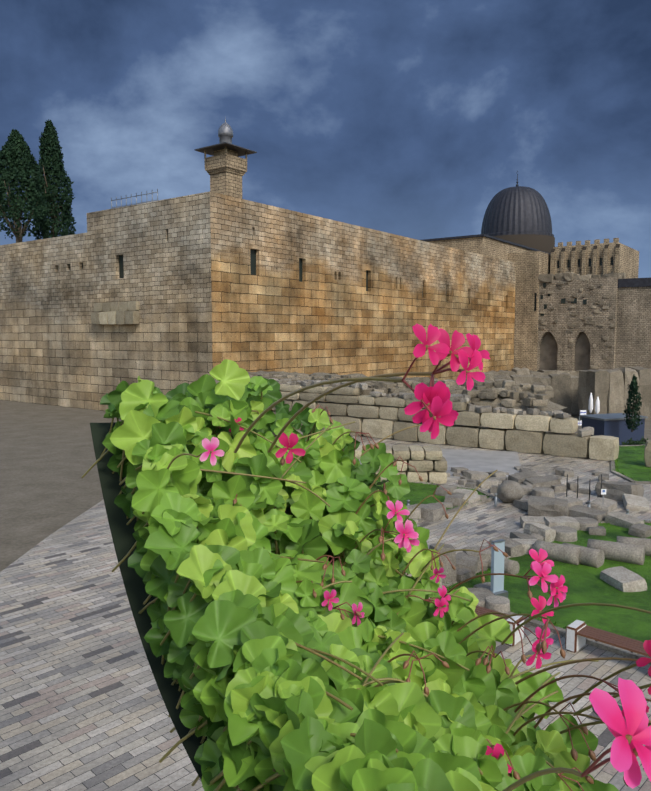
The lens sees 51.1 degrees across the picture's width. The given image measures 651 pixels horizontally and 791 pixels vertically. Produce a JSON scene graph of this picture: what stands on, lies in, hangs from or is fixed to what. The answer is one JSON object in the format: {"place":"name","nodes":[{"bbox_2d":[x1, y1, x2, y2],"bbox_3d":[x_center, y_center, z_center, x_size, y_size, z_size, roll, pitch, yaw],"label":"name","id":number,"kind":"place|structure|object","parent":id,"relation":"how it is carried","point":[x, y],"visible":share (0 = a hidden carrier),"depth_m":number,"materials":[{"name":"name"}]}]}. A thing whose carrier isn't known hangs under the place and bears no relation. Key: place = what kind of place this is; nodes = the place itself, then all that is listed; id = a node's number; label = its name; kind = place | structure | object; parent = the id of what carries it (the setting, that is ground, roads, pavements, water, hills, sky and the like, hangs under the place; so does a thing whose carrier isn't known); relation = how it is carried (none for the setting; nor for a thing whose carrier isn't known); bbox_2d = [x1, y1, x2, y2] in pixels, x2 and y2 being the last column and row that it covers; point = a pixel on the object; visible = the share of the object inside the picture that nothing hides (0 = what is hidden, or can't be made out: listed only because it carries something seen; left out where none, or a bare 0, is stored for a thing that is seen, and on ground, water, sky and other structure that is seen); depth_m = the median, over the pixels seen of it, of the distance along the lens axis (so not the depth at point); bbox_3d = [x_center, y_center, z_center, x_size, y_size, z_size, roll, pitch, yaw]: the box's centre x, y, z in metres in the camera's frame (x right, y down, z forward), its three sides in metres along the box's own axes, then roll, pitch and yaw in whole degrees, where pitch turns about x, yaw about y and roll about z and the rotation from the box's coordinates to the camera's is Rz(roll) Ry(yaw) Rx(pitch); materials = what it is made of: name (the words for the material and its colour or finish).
{"place":"outdoors","nodes":[
{"label":"outdoors","id":0,"kind":"place"},
{"bbox_2d":[29,119,76,239],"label":"cypress","id":1,"kind":"object","parent":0,"point":[51,164],"visible":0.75,"depth_m":119.07,"materials":[{"name":"green plant"}]},
{"bbox_2d":[0,400,650,571],"bbox_3d":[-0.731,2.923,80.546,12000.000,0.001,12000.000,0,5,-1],"label":"ground","id":2,"kind":"structure","parent":0,"point":[47,458],"depth_m":50.63,"materials":[{"name":"grey stone"}]},
{"bbox_2d":[0,192,212,410],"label":"wall","id":3,"kind":"structure","parent":2,"relation":"on","point":[58,347],"depth_m":88.25,"materials":[{"name":"stone"}]},
{"bbox_2d":[0,129,50,242],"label":"cypress","id":4,"kind":"object","parent":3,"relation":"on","point":[14,206],"visible":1,"depth_m":112.94,"materials":[{"name":"green plant"}]},
{"bbox_2d":[91,301,139,324],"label":"stone ledge","id":5,"kind":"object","parent":3,"relation":"attached to","point":[120,313],"depth_m":86.27,"materials":[{"name":"stone"}]},
{"bbox_2d":[111,189,157,208],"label":"roof frame","id":6,"kind":"object","parent":3,"relation":"on","point":[136,199],"visible":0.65,"depth_m":88.20,"materials":[{"name":"grey metal"}]},
{"bbox_2d":[0,430,650,790],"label":"stone pavement","id":7,"kind":"structure","parent":2,"relation":"on","point":[82,706],"depth_m":13.41,"materials":[{"name":"grey stone"}]},
{"bbox_2d":[249,378,608,495],"bbox_3d":[4.564,1.149,41.500,13.270,3.626,30.121,-3,6,-27],"label":"loose rubble","id":8,"kind":"object","parent":7,"relation":"on","point":[492,483],"visible":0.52,"depth_m":36.00,"materials":[{"name":"stone"}]},
{"bbox_2d":[359,449,520,479],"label":"paved path","id":9,"kind":"structure","parent":7,"relation":"on","point":[486,461],"depth_m":34.91,"materials":[{"name":"grey stone"}]},
{"bbox_2d":[271,384,650,483],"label":"ruin walls","id":10,"kind":"structure","parent":7,"relation":"on","point":[379,417],"depth_m":38.78,"materials":[{"name":"stone"}]},
{"bbox_2d":[214,371,566,411],"bbox_3d":[2.762,-0.594,47.268,26.230,1.677,4.200,3,6,34],"label":"rubble","id":11,"kind":"object","parent":10,"relation":"on","point":[551,406],"visible":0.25,"depth_m":41.87,"materials":[{"name":"grey stone"}]},
{"bbox_2d":[249,373,553,406],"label":"rubble stones","id":12,"kind":"object","parent":10,"relation":"on","point":[509,391],"visible":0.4,"depth_m":41.54,"materials":[{"name":"grey stone"}]},
{"bbox_2d":[475,606,523,645],"bbox_3d":[3.410,4.948,15.039,1.836,0.520,0.520,4,7,40],"label":"bench","id":13,"kind":"object","parent":7,"relation":"on","point":[479,610],"visible":0.27,"depth_m":14.52,"materials":[{"name":"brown wood"}]},
{"bbox_2d":[376,445,650,653],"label":"lawns","id":14,"kind":"structure","parent":7,"relation":"on","point":[584,583],"depth_m":17.60,"materials":[{"name":"green plant"}]},
{"bbox_2d":[490,539,507,597],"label":"info pillar","id":15,"kind":"structure","parent":14,"relation":"on","point":[497,566],"depth_m":16.73,"materials":[{"name":"grey metal"}]},
{"bbox_2d":[407,474,628,513],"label":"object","id":16,"kind":"object","parent":7,"relation":"on","point":[602,492],"visible":0.56,"depth_m":25.96,"materials":[{"name":"grey metal"}]},
{"bbox_2d":[406,470,650,607],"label":"stone blocks","id":17,"kind":"structure","parent":7,"relation":"on","point":[542,518],"depth_m":23.33,"materials":[{"name":"grey stone"}]},
{"bbox_2d":[413,445,650,664],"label":"kerbs","id":18,"kind":"structure","parent":7,"relation":"on","point":[592,642],"depth_m":17.51,"materials":[{"name":"stone"}]},
{"bbox_2d":[485,480,650,612],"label":"fallen columns","id":19,"kind":"structure","parent":7,"relation":"on","point":[595,553],"depth_m":19.58,"materials":[{"name":"stone"}]},
{"bbox_2d":[565,620,649,656],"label":"bench","id":20,"kind":"object","parent":7,"relation":"on","point":[578,632],"visible":1,"depth_m":13.91,"materials":[{"name":"brown wood"}]},
{"bbox_2d":[623,374,642,431],"bbox_3d":[20.642,0.533,45.793,1.190,3.919,1.111,-2,5,-23],"label":"cypress","id":21,"kind":"object","parent":7,"relation":"on","point":[633,408],"visible":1,"depth_m":45.65,"materials":[{"name":"green plant"}]},
{"bbox_2d":[210,192,515,401],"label":"wall","id":22,"kind":"structure","parent":2,"relation":"on","point":[294,291],"depth_m":97.21,"materials":[{"name":"stone"}]},
{"bbox_2d":[194,142,256,198],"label":"minaret","id":23,"kind":"object","parent":22,"relation":"attached to","point":[226,169],"depth_m":84.59,"materials":[{"name":"beige stone"}]},
{"bbox_2d":[218,117,232,143],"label":"finial","id":24,"kind":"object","parent":23,"relation":"on","point":[225,132],"depth_m":84.63,"materials":[{"name":"silver metal"}]},
{"bbox_2d":[421,234,550,260],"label":"mosque body","id":25,"kind":"structure","parent":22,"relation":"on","point":[489,245],"depth_m":145.03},
{"bbox_2d":[493,234,554,252],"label":"dome drum","id":26,"kind":"object","parent":25,"relation":"on","point":[545,243],"visible":0.44,"depth_m":177.08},
{"bbox_2d":[481,186,553,236],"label":"dome","id":27,"kind":"structure","parent":26,"relation":"on","point":[515,210],"depth_m":178.70,"materials":[{"name":"grey metal"}]},
{"bbox_2d":[508,251,550,370],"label":"grey tower block","id":28,"kind":"structure","parent":2,"relation":"on","point":[531,266],"depth_m":150.48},
{"bbox_2d":[471,359,650,418],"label":"ruins","id":29,"kind":"object","parent":2,"relation":"on","point":[573,390],"visible":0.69,"depth_m":80.89,"materials":[{"name":"stone"}]},
{"bbox_2d":[537,277,621,370],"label":"ruined tower","id":30,"kind":"structure","parent":2,"relation":"on","point":[582,353],"depth_m":145.44,"materials":[{"name":"beige stone"}]},
{"bbox_2d":[541,283,586,315],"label":"tower holes","id":31,"kind":"object","parent":30,"relation":"in","point":[563,300],"visible":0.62,"depth_m":146.17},
{"bbox_2d":[536,272,625,369],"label":"protruding stones","id":32,"kind":"object","parent":30,"relation":"attached to","point":[568,276],"visible":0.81,"depth_m":144.53,"materials":[{"name":"stone"}]},
{"bbox_2d":[550,238,638,278],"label":"crenellated parapet","id":33,"kind":"structure","parent":30,"relation":"on","point":[597,257],"depth_m":148.21,"materials":[{"name":"beige stone"}]},
{"bbox_2d":[575,393,647,444],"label":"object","id":34,"kind":"object","parent":2,"relation":"on","point":[613,424],"visible":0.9,"depth_m":47.81,"materials":[{"name":"blue paint"}]},
{"bbox_2d":[615,277,650,368],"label":"wall","id":35,"kind":"structure","parent":2,"relation":"on","point":[633,338],"depth_m":139.25,"materials":[{"name":"grey stone"}]},
{"bbox_2d":[622,436,647,444],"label":"bushes","id":36,"kind":"object","parent":2,"relation":"on","point":[642,441],"visible":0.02,"depth_m":43.71,"materials":[{"name":"green plant"}]},
{"bbox_2d":[0,0,650,277],"label":"sky","id":37,"kind":"structure","parent":0,"point":[406,118],"materials":[{"name":"blue"}]},
{"bbox_2d":[81,324,650,790],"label":"geranium","id":38,"kind":"object","parent":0,"point":[247,618],"depth_m":0.76,"materials":[{"name":"green plant"}]},
{"bbox_2d":[90,422,331,778],"bbox_3d":[-0.041,0.284,1.013,0.493,0.479,0.762,-3,6,-27],"label":"planter","id":39,"kind":"object","parent":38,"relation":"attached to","point":[123,538],"visible":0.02,"depth_m":0.93,"materials":[{"name":"black"}]},
{"bbox_2d":[592,705,643,768],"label":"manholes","id":40,"kind":"object","parent":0,"point":[621,707],"visible":0.02,"depth_m":11.89,"materials":[{"name":"metal"}]}
]}

